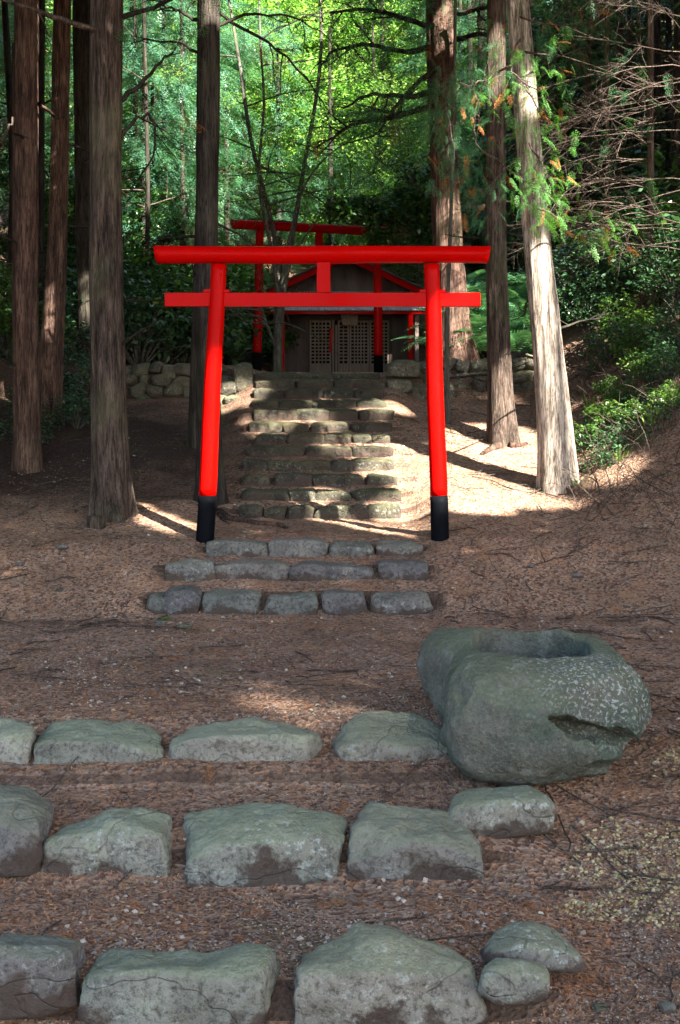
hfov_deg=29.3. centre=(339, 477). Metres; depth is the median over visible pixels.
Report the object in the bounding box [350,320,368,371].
lattice door
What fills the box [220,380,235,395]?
stone block
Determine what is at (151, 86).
cypress tree
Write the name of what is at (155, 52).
cypress tree
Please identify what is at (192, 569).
step stone
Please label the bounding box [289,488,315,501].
step stone
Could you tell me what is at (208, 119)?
cedar tree
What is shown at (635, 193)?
shrub
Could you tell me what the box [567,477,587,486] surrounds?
grass tuft
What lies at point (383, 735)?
step stone
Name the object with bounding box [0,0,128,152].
evergreen tree
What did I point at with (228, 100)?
cypress tree
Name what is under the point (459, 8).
cypress tree
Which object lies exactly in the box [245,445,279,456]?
step stone
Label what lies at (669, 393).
shrub
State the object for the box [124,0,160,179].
cedar tree
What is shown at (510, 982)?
step stone
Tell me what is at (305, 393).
step stone
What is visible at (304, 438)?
step stone
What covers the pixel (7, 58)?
cedar tree
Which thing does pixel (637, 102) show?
dead cedar
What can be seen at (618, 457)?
grass tuft
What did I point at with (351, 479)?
step stone
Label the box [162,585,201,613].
step stone
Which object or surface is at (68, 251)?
shrub
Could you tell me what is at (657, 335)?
shrub
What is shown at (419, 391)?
stone block
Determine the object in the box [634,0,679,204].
cedar tree
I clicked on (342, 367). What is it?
lattice door
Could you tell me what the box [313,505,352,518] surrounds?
step stone
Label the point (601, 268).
shrub
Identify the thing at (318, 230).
torii gate
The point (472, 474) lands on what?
fallen twigs
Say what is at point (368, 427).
step stone
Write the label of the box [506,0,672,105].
evergreen tree
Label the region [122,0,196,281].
cedar tree
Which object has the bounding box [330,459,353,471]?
step stone
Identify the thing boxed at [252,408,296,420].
step stone
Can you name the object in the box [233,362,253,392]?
stone block
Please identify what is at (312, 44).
maple tree
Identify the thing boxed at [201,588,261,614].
step stone
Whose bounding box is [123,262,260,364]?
shrub
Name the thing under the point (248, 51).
cypress tree
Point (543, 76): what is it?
evergreen tree
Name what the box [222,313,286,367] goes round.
shrub
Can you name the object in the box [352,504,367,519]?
step stone
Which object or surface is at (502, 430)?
cedar tree
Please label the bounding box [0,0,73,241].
cypress tree
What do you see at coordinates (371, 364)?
lattice door
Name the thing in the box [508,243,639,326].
shrub
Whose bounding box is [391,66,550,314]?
cypress tree
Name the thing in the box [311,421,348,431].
step stone
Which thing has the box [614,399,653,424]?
shrub
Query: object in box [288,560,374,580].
step stone
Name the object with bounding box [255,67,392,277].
cypress tree
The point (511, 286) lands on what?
fern
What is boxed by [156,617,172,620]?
grass tuft
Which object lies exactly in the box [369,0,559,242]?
cypress tree
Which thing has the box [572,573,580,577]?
loose stone
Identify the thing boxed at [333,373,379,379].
step stone
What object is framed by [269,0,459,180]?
maple tree
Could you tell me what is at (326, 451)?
step stone
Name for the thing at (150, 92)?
cypress tree
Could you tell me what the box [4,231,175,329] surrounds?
shrub
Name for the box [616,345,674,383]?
shrub
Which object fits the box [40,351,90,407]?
shrub
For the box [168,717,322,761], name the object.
step stone
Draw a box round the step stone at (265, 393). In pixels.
[252,388,283,399]
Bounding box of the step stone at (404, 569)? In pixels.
[376,559,428,580]
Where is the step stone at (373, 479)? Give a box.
[365,473,397,485]
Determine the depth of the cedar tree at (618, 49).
22.94 m
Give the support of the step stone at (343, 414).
on the ground
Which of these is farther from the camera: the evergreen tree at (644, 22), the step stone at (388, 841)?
the evergreen tree at (644, 22)
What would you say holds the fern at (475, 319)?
on the ground
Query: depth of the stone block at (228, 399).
17.11 m
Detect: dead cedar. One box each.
[456,0,678,319]
[458,0,679,290]
[506,0,679,290]
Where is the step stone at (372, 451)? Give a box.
[350,445,393,457]
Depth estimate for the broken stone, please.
5.94 m
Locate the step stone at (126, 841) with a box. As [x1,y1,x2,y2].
[40,807,171,875]
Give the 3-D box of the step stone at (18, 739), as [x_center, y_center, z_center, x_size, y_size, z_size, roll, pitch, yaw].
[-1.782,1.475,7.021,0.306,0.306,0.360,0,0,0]
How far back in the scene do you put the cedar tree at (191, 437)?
15.53 m
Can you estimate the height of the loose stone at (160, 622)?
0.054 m
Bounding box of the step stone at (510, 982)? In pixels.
[477,958,549,1005]
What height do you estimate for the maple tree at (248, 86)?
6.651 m
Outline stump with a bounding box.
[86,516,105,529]
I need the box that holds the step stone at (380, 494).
[350,488,401,501]
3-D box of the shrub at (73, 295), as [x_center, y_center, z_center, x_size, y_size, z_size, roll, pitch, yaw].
[-4.084,-2.613,20.356,2.350,2.026,2.418,0,0,14]
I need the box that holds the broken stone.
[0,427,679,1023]
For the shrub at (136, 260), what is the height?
2.367 m
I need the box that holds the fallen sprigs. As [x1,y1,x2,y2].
[0,471,679,1023]
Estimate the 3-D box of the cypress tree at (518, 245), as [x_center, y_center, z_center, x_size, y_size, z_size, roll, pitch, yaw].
[4.974,-7.347,28.981,4.814,7.029,4.775,0,0,0]
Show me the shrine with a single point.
(352, 328)
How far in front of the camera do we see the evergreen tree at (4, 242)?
23.78 m
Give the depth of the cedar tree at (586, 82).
21.96 m
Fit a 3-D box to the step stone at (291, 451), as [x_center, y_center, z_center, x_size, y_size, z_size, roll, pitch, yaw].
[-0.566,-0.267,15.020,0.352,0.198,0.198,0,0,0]
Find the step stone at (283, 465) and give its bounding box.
[266,459,298,471]
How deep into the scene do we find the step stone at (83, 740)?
6.89 m
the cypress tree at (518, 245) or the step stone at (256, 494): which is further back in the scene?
the cypress tree at (518, 245)
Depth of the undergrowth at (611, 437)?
14.25 m
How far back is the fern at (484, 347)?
18.63 m
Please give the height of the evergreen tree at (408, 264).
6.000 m
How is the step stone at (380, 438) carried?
on the ground
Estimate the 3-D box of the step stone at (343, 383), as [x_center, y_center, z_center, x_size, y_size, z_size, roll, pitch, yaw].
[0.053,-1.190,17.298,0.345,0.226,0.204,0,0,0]
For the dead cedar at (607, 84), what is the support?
on the ground
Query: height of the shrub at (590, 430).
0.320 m
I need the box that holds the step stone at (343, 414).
[328,408,357,420]
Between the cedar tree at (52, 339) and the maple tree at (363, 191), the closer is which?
the cedar tree at (52, 339)
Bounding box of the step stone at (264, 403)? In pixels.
[252,398,278,407]
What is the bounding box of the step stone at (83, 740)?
[33,719,163,763]
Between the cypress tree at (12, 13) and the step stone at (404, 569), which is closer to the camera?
the step stone at (404, 569)
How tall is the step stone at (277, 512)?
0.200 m
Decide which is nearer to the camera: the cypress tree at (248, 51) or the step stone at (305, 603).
the step stone at (305, 603)
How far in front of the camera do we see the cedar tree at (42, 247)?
20.94 m
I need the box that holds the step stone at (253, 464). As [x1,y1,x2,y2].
[241,458,267,470]
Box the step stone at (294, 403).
[278,400,312,407]
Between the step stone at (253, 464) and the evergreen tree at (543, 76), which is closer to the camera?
the step stone at (253, 464)
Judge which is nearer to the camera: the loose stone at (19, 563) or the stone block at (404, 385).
the loose stone at (19, 563)
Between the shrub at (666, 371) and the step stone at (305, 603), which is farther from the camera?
the shrub at (666, 371)
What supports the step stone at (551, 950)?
on the ground
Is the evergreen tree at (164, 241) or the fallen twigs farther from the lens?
the evergreen tree at (164, 241)
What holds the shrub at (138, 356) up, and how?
on the ground
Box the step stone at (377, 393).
[353,388,383,398]
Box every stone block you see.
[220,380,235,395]
[220,394,226,404]
[223,395,239,404]
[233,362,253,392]
[386,360,419,378]
[386,378,411,393]
[411,383,426,399]
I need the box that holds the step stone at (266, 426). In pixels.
[248,421,282,432]
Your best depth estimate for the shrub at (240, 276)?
25.56 m
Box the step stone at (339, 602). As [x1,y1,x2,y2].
[320,589,367,615]
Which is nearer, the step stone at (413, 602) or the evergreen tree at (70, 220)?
the step stone at (413, 602)
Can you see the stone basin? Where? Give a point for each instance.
(542, 708)
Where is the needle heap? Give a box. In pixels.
[438,883,620,1023]
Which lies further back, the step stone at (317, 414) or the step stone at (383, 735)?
the step stone at (317, 414)
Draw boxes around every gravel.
[553,737,679,929]
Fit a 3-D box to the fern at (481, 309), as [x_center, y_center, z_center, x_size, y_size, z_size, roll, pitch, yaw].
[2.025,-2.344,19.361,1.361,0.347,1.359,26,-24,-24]
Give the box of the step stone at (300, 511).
[288,505,314,519]
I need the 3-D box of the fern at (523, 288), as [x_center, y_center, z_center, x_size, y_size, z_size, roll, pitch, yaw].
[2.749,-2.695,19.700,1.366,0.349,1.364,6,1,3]
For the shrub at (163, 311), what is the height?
1.923 m
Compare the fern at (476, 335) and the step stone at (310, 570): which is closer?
the step stone at (310, 570)
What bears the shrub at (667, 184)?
on the ground
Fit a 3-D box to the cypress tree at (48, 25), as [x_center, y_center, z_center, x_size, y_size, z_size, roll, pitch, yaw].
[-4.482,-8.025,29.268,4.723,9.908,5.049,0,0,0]
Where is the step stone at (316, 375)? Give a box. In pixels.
[301,372,333,379]
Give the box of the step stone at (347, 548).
[329,540,374,555]
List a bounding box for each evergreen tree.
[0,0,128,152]
[0,43,124,292]
[4,179,141,302]
[44,153,194,276]
[315,162,473,263]
[355,129,485,285]
[453,0,560,74]
[482,24,663,310]
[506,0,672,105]
[506,0,672,217]
[534,0,673,181]
[544,2,670,301]
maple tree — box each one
[0,0,189,168]
[70,0,267,225]
[133,0,485,371]
[152,0,344,214]
[169,0,383,234]
[235,27,423,245]
[251,0,403,109]
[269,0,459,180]
[295,27,419,274]
[313,1,482,194]
[314,0,485,119]
[343,0,485,88]
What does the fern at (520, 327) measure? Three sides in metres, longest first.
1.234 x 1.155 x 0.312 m
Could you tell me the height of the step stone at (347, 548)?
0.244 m
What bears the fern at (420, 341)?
on the ground
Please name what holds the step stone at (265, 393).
on the ground
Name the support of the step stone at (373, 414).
on the ground
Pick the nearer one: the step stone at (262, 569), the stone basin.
the stone basin
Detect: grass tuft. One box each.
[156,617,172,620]
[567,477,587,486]
[579,391,600,408]
[613,449,628,460]
[639,407,668,428]
[649,387,679,412]
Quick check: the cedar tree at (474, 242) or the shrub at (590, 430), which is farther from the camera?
the cedar tree at (474, 242)
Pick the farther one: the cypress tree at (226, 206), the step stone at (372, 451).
the cypress tree at (226, 206)
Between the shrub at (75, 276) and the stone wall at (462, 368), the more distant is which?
the shrub at (75, 276)
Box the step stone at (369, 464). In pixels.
[351,457,393,471]
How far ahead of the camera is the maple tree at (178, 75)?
32.75 m
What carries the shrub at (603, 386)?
on the ground
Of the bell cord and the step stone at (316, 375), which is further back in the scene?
the bell cord
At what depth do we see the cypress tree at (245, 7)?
28.01 m
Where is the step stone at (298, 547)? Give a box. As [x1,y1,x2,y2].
[268,537,328,556]
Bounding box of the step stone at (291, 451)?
[277,446,305,456]
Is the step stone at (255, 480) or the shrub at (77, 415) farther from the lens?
the shrub at (77, 415)
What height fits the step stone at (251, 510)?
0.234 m
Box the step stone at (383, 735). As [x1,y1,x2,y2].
[332,710,448,761]
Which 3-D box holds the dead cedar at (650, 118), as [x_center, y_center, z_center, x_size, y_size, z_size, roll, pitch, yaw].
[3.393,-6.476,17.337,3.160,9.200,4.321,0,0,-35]
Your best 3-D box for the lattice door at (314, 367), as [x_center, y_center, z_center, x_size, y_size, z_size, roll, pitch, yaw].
[-0.382,-2.474,25.475,0.425,1.187,0.030,0,0,0]
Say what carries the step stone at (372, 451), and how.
on the ground
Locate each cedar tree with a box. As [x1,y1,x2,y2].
[0,0,13,222]
[0,0,73,474]
[0,0,154,418]
[0,1,72,344]
[1,0,224,522]
[38,0,75,304]
[44,77,76,292]
[72,0,155,366]
[72,0,383,528]
[122,0,195,278]
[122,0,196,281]
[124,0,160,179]
[187,0,198,447]
[259,0,572,363]
[407,0,593,454]
[425,0,643,493]
[445,0,528,422]
[466,0,508,332]
[529,0,573,165]
[551,0,599,314]
[586,0,624,291]
[589,0,661,190]
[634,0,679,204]
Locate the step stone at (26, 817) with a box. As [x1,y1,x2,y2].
[0,784,53,876]
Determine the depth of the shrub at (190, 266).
22.68 m
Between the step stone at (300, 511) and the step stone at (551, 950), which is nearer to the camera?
the step stone at (551, 950)
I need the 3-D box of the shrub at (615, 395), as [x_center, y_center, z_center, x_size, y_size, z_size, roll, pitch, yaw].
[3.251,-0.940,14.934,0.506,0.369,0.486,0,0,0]
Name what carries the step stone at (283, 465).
on the ground
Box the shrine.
[265,263,424,372]
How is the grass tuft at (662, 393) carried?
on the ground
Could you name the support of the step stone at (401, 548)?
on the ground
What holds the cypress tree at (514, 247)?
on the ground
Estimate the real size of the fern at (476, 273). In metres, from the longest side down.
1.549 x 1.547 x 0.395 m
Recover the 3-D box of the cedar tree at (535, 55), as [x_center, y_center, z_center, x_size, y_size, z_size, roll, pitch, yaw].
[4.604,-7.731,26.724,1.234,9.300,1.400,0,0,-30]
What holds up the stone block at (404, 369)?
on the stone block at (404, 385)
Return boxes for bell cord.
[329,328,332,352]
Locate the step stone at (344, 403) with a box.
[333,399,356,407]
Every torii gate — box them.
[153,246,490,543]
[231,220,402,372]
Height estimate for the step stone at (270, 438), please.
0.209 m
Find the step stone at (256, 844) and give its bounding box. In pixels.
[182,802,347,887]
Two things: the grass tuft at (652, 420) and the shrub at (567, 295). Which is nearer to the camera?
the grass tuft at (652, 420)
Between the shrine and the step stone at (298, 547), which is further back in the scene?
the shrine
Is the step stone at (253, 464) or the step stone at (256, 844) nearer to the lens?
the step stone at (256, 844)
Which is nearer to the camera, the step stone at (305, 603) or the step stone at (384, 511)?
the step stone at (305, 603)
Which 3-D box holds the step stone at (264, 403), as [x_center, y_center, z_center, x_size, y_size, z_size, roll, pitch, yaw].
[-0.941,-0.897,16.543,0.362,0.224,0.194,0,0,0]
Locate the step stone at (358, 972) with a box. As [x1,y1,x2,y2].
[293,921,488,1023]
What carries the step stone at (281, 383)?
on the ground
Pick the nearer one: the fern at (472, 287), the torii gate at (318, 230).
the fern at (472, 287)
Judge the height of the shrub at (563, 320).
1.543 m
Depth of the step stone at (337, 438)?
15.31 m
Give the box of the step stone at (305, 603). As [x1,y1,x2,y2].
[262,591,318,614]
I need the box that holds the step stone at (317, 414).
[295,408,329,420]
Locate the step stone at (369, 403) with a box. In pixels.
[356,398,385,407]
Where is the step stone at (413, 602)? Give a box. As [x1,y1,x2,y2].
[370,590,433,614]
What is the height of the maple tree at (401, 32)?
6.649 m
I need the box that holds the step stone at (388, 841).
[345,801,483,880]
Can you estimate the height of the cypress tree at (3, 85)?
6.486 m
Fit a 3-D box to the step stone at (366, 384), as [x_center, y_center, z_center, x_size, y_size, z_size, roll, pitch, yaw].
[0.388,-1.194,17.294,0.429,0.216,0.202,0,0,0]
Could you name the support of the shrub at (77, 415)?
on the ground
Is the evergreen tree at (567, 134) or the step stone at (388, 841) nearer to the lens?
the step stone at (388, 841)
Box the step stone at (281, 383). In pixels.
[254,379,296,388]
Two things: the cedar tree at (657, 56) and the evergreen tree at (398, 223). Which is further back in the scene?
the cedar tree at (657, 56)
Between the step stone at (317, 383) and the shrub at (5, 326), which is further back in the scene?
the shrub at (5, 326)
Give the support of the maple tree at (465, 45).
on the ground
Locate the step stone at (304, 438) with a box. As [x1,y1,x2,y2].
[286,432,323,443]
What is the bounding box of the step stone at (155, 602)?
[147,593,164,613]
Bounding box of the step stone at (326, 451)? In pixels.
[304,445,351,456]
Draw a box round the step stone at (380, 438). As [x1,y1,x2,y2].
[371,434,389,443]
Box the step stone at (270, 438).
[254,433,286,444]
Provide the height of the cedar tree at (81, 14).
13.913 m
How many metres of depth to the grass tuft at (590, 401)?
15.57 m
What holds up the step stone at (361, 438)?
on the ground
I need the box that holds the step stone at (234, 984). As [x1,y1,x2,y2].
[78,942,280,1023]
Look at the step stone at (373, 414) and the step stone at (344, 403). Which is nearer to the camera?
the step stone at (373, 414)
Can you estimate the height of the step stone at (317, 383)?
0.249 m
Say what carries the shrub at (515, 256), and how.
on the ground
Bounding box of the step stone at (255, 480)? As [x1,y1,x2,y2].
[240,474,270,486]
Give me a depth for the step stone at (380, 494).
13.80 m
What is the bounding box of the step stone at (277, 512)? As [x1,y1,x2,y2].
[263,506,288,519]
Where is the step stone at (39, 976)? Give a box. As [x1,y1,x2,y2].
[0,933,86,1019]
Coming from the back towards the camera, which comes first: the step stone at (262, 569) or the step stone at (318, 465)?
the step stone at (318, 465)
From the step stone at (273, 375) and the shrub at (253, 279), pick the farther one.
the shrub at (253, 279)
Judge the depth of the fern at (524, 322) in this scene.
19.27 m
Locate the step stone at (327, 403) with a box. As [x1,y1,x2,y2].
[312,399,333,407]
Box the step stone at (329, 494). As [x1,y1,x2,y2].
[314,489,351,500]
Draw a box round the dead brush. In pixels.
[540,289,679,521]
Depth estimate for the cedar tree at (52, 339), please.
16.69 m
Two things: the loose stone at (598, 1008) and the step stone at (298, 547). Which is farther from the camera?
the step stone at (298, 547)
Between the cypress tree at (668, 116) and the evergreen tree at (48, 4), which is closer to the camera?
the cypress tree at (668, 116)
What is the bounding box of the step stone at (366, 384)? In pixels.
[354,380,384,388]
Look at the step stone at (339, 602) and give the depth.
11.02 m
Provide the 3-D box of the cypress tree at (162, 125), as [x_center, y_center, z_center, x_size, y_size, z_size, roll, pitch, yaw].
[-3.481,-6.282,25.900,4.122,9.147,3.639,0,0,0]
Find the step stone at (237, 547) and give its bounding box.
[206,538,268,556]
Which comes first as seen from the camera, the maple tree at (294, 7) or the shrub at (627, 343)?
the shrub at (627, 343)
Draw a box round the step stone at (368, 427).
[350,422,391,432]
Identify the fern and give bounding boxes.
[390,332,425,351]
[407,307,486,331]
[425,326,530,352]
[443,326,486,348]
[466,269,525,292]
[466,274,524,292]
[467,311,522,355]
[468,329,531,352]
[469,289,518,331]
[477,301,564,328]
[478,279,526,299]
[485,285,560,307]
[486,309,567,334]
[486,322,531,346]
[508,274,566,284]
[509,296,564,317]
[510,334,532,352]
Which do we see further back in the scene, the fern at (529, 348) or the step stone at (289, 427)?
the fern at (529, 348)
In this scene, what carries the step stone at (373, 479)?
on the ground
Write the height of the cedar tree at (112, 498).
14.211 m
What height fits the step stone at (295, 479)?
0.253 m
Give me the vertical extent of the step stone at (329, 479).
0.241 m
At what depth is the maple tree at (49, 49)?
32.24 m
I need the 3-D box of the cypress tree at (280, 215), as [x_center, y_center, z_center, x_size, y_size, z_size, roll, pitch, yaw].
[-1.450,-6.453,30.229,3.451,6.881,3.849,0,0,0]
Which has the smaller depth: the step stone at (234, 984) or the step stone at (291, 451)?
the step stone at (234, 984)
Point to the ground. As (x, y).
(120, 566)
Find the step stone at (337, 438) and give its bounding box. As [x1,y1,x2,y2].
[324,432,351,443]
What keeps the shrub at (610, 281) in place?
on the ground
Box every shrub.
[0,224,132,337]
[0,262,74,361]
[3,244,141,366]
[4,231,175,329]
[11,295,89,364]
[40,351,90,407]
[41,388,90,428]
[65,278,191,365]
[66,247,173,363]
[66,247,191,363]
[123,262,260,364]
[123,265,252,364]
[126,249,264,364]
[160,236,291,335]
[173,265,246,348]
[222,283,301,364]
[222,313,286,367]
[224,264,295,348]
[470,284,527,358]
[507,223,631,306]
[508,240,592,325]
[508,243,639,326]
[552,187,679,292]
[553,228,669,313]
[557,270,632,333]
[569,144,679,258]
[572,314,649,359]
[573,421,609,447]
[580,206,679,289]
[581,399,624,430]
[586,187,679,285]
[587,293,658,339]
[592,374,619,395]
[600,379,642,407]
[601,316,675,362]
[607,212,679,310]
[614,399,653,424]
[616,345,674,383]
[627,292,679,358]
[628,340,679,385]
[643,379,679,410]
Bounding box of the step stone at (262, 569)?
[214,558,289,580]
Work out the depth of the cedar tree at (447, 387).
16.18 m
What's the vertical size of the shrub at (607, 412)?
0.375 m
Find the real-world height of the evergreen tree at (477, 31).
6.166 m
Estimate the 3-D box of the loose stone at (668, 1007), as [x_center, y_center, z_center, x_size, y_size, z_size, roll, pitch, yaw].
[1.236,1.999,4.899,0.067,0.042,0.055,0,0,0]
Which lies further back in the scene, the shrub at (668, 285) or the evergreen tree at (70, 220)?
the evergreen tree at (70, 220)
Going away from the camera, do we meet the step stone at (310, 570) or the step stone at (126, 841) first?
the step stone at (126, 841)
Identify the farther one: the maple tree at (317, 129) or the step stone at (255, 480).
the maple tree at (317, 129)
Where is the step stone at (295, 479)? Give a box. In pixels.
[274,472,312,486]
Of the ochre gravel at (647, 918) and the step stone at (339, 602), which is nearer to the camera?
the ochre gravel at (647, 918)
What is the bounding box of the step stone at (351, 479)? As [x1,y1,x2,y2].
[345,473,363,485]
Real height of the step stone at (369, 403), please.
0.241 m
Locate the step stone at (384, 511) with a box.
[367,503,400,518]
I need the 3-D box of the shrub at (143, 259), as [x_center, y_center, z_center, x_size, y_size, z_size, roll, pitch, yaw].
[-3.726,-2.989,23.643,3.229,2.359,3.113,0,0,-39]
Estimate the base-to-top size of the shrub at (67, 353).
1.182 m
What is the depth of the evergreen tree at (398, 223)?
21.39 m
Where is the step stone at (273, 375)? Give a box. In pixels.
[253,371,301,380]
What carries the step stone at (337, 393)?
on the ground
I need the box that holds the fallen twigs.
[0,312,679,1023]
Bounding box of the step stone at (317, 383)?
[296,378,333,387]
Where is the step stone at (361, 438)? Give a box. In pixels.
[352,433,371,443]
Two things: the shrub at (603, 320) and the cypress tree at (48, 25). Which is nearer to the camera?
the shrub at (603, 320)
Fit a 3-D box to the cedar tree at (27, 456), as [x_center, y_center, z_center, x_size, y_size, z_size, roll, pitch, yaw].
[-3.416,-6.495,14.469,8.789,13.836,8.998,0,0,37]
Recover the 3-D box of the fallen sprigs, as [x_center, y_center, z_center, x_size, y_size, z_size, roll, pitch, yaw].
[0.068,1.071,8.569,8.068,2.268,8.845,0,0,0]
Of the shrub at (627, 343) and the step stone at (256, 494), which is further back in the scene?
the shrub at (627, 343)
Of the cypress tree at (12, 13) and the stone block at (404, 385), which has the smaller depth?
the stone block at (404, 385)
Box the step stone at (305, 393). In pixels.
[284,387,323,398]
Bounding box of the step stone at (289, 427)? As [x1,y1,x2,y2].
[282,422,308,432]
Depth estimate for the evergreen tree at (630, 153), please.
23.63 m
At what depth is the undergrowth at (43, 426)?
16.76 m
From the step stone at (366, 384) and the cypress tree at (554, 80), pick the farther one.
the cypress tree at (554, 80)
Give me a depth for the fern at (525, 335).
18.54 m
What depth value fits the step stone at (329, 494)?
13.79 m
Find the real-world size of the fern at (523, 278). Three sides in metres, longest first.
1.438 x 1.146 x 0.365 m
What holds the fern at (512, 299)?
on the ground
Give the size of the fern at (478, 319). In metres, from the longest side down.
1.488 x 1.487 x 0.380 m
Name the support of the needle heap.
on the ground
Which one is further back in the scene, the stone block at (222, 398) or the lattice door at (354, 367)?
the lattice door at (354, 367)
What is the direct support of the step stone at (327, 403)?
on the ground
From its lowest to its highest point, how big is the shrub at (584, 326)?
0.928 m
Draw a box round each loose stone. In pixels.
[15,562,23,565]
[57,545,67,549]
[155,620,165,624]
[177,623,190,627]
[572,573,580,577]
[593,1003,608,1013]
[659,1001,676,1014]
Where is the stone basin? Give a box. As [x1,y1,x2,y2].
[416,627,651,786]
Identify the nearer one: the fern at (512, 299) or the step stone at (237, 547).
the step stone at (237, 547)
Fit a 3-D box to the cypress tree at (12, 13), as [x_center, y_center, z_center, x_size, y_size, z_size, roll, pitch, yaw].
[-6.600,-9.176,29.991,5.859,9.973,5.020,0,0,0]
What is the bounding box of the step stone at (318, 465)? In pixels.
[298,460,330,470]
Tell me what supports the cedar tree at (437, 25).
on the ground
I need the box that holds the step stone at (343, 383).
[332,380,354,388]
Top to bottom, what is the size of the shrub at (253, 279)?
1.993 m
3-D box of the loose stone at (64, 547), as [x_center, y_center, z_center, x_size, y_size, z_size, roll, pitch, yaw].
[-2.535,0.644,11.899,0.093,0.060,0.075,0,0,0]
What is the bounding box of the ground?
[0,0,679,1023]
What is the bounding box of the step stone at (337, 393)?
[323,388,353,398]
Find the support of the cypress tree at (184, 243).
on the ground
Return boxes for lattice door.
[310,320,330,371]
[338,320,348,371]
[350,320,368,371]
[370,320,388,372]
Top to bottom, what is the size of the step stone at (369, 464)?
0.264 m
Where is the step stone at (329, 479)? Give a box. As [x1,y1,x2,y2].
[312,473,344,486]
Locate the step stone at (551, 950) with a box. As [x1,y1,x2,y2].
[480,921,586,972]
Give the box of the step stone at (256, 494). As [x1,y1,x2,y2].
[241,488,289,500]
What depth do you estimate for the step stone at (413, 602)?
11.02 m
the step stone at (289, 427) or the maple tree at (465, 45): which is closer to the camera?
the step stone at (289, 427)
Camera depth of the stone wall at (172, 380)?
17.75 m
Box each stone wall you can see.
[126,361,233,399]
[418,353,534,396]
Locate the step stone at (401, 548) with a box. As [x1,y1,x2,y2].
[376,539,422,556]
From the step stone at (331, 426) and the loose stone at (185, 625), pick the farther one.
the step stone at (331, 426)
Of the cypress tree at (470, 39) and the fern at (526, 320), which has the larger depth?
the cypress tree at (470, 39)
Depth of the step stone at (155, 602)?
11.02 m
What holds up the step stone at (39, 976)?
on the ground
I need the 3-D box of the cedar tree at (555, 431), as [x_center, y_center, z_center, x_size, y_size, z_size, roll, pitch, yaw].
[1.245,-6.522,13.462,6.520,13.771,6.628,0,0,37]
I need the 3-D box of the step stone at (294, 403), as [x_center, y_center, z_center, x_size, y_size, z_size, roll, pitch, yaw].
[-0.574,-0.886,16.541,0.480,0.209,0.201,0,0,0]
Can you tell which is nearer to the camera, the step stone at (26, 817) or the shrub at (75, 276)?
the step stone at (26, 817)
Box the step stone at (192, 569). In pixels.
[164,558,215,581]
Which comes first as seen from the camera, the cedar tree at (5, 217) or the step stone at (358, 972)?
the step stone at (358, 972)
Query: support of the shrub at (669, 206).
on the ground
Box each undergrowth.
[0,345,89,446]
[573,299,679,491]
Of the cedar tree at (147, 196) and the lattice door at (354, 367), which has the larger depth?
the lattice door at (354, 367)
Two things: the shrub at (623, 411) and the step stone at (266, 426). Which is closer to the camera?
the shrub at (623, 411)
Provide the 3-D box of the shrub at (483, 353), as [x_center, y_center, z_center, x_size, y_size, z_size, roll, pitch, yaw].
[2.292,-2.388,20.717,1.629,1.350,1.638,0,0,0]
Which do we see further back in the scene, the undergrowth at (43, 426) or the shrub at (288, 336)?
the shrub at (288, 336)
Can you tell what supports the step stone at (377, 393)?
on the ground
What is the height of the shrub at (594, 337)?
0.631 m
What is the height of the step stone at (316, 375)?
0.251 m
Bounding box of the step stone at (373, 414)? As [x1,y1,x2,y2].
[357,408,394,420]
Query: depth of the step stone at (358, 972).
4.87 m
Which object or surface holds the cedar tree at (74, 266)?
on the ground
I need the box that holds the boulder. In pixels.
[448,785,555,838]
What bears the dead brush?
on the ground
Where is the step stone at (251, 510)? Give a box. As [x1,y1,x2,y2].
[239,504,263,517]
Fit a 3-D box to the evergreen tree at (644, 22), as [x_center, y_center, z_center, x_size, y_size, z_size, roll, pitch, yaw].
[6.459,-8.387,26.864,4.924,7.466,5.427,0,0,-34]
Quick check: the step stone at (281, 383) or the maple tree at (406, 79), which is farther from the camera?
the maple tree at (406, 79)
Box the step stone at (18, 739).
[0,718,37,763]
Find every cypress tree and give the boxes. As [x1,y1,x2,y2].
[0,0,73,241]
[0,0,171,166]
[0,37,160,266]
[45,0,196,254]
[45,0,245,212]
[69,0,268,277]
[69,29,240,291]
[70,0,294,268]
[71,35,225,282]
[122,0,269,241]
[123,145,249,289]
[158,78,315,292]
[172,7,334,288]
[218,48,347,274]
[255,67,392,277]
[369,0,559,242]
[377,0,544,181]
[391,0,592,265]
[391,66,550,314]
[456,0,643,276]
[458,4,642,272]
[458,70,589,344]
[546,0,673,213]
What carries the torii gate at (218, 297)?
on the ground
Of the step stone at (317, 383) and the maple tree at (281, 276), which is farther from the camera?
the maple tree at (281, 276)

